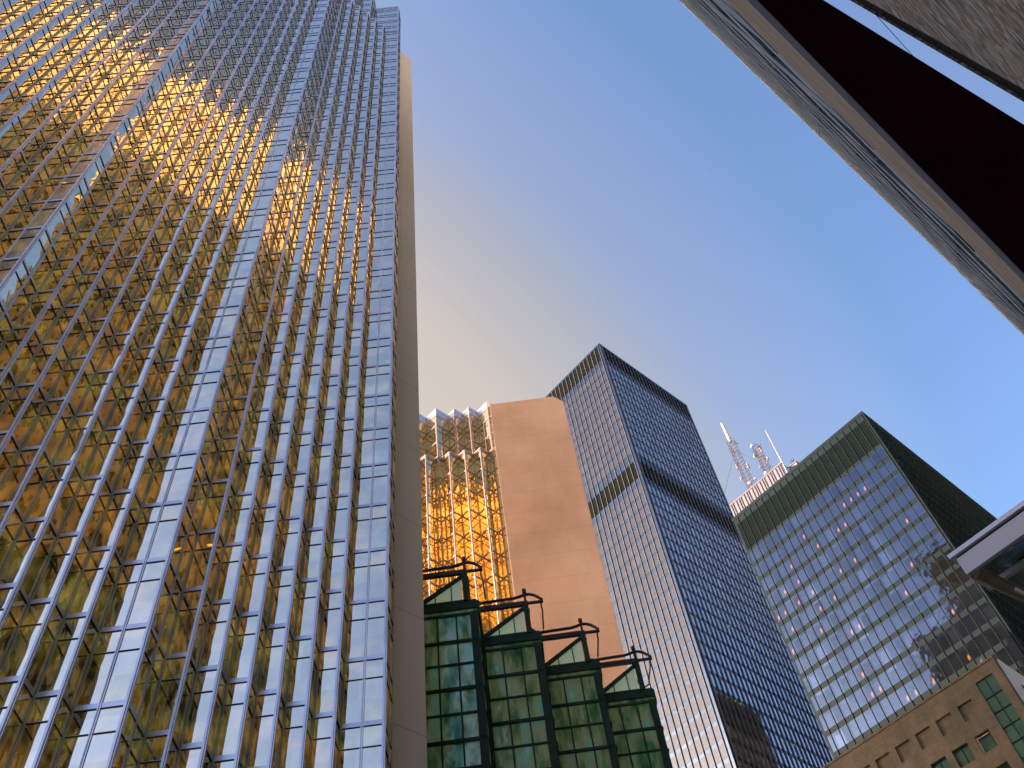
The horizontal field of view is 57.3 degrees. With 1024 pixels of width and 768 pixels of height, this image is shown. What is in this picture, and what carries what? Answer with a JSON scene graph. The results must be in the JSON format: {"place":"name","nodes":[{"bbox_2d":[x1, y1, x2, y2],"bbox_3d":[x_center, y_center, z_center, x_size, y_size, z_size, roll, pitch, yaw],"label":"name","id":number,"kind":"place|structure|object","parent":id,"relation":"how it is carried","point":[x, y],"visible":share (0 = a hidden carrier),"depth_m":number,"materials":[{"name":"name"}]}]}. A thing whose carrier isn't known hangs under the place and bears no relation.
{"place":"outdoors","nodes":[
{"label":"outdoors","id":0,"kind":"place"},
{"bbox_2d":[0,0,426,767],"bbox_3d":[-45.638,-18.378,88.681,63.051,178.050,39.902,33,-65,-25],"label":"gold glass tower","id":1,"kind":"structure","parent":0,"point":[210,514],"depth_m":54.23,"materials":[{"name":"mirror"}]},
{"bbox_2d":[419,397,627,687],"bbox_3d":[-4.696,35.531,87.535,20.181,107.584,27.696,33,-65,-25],"label":"gold glass tower","id":2,"kind":"structure","parent":0,"point":[504,504],"depth_m":110.81,"materials":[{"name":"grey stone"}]},
{"bbox_2d":[546,343,832,767],"bbox_3d":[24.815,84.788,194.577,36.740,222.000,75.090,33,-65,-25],"label":"steel office tower","id":3,"kind":"structure","parent":0,"point":[695,619],"depth_m":200.51,"materials":[{"name":"grey metal"}]},
{"bbox_2d":[375,0,1023,518],"label":"sky","id":4,"kind":"structure","parent":0,"point":[611,174],"materials":[{"name":"blue"}]},
{"bbox_2d":[729,460,798,515],"bbox_3d":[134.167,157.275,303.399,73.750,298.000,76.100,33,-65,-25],"label":"white office tower","id":5,"kind":"structure","parent":0,"point":[770,478],"depth_m":399.30,"materials":[{"name":"metal"}]},
{"bbox_2d":[721,422,772,492],"bbox_3d":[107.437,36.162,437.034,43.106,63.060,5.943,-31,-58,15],"label":"radio mast","id":6,"kind":"object","parent":5,"relation":"on","point":[730,441],"visible":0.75,"depth_m":438.69,"materials":[{"name":"metal"}]},
{"bbox_2d":[750,443,771,474],"bbox_3d":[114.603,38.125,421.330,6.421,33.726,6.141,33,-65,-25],"label":"radio mast","id":7,"kind":"object","parent":5,"relation":"on","point":[760,449],"visible":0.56,"depth_m":427.64,"materials":[{"name":"metal"}]},
{"bbox_2d":[765,430,783,463],"bbox_3d":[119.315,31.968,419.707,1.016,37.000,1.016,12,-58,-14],"label":"radio mast","id":8,"kind":"object","parent":5,"relation":"on","point":[775,450],"visible":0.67,"depth_m":421.50,"materials":[{"name":"white metal"}]},
{"bbox_2d":[697,0,949,225],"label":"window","id":9,"kind":"structure","parent":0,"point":[728,16],"depth_m":21.56,"materials":[{"name":"stone"}]},
{"bbox_2d":[679,0,1023,335],"bbox_3d":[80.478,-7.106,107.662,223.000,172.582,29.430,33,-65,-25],"label":"steel office tower","id":10,"kind":"structure","parent":0,"point":[924,99],"depth_m":12.47,"materials":[{"name":"grey metal"}]},
{"bbox_2d":[947,500,1023,601],"bbox_3d":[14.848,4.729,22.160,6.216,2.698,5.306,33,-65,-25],"label":"glazed canopy","id":11,"kind":"object","parent":10,"relation":"attached to","point":[999,540],"visible":1,"depth_m":22.32,"materials":[{"name":"grey metal"}]},
{"bbox_2d":[732,411,1023,758],"bbox_3d":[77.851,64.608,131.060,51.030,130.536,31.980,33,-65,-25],"label":"steel office tower","id":12,"kind":"structure","parent":0,"point":[856,530],"depth_m":148.95,"materials":[{"name":"blue glass"}]},
{"label":"ground","id":13,"kind":"structure","parent":0,"visible":0},
{"bbox_2d":[423,557,672,767],"bbox_3d":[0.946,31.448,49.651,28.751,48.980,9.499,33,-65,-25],"label":"glazed atrium","id":14,"kind":"object","parent":13,"relation":"on","point":[502,694],"visible":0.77,"depth_m":61.92,"materials":[{"name":"green glass"}]},
{"bbox_2d":[821,655,1023,767],"bbox_3d":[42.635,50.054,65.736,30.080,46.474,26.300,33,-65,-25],"label":"stone building","id":15,"kind":"structure","parent":13,"relation":"on","point":[973,717],"depth_m":72.81,"materials":[{"name":"brown stone"}]},
{"bbox_2d":[877,753,895,767],"bbox_3d":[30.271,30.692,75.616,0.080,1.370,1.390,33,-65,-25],"label":"window","id":16,"kind":"structure","parent":15,"relation":"in","point":[886,761],"depth_m":75.76,"materials":[{"name":"brown stone"}]},
{"bbox_2d":[896,741,915,761],"bbox_3d":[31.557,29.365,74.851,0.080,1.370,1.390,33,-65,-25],"label":"recessed wall panel","id":17,"kind":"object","parent":15,"relation":"in","point":[906,750],"depth_m":74.90,"materials":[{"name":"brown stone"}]},
{"bbox_2d":[916,727,936,748],"bbox_3d":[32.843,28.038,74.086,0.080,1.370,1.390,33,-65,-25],"label":"recessed wall panel","id":18,"kind":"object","parent":15,"relation":"in","point":[926,738],"depth_m":74.13,"materials":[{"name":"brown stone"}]},
{"bbox_2d":[932,757,950,767],"bbox_3d":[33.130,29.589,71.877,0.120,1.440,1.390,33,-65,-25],"label":"window","id":19,"kind":"structure","parent":15,"relation":"in","point":[943,763],"depth_m":72.20,"materials":[{"name":"green glass"}]},
{"bbox_2d":[937,714,957,735],"bbox_3d":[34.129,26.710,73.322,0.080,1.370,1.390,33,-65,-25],"label":"recessed wall panel","id":20,"kind":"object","parent":15,"relation":"in","point":[947,724],"depth_m":73.36,"materials":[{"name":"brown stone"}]},
{"bbox_2d":[953,744,975,767],"bbox_3d":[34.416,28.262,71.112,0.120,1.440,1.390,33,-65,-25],"label":"window","id":21,"kind":"structure","parent":15,"relation":"in","point":[963,755],"depth_m":71.21,"materials":[{"name":"green glass"}]},
{"bbox_2d":[959,701,978,721],"bbox_3d":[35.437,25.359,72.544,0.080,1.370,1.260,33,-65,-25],"label":"window","id":22,"kind":"structure","parent":15,"relation":"in","point":[968,710],"depth_m":72.58,"materials":[{"name":"brown stone"}]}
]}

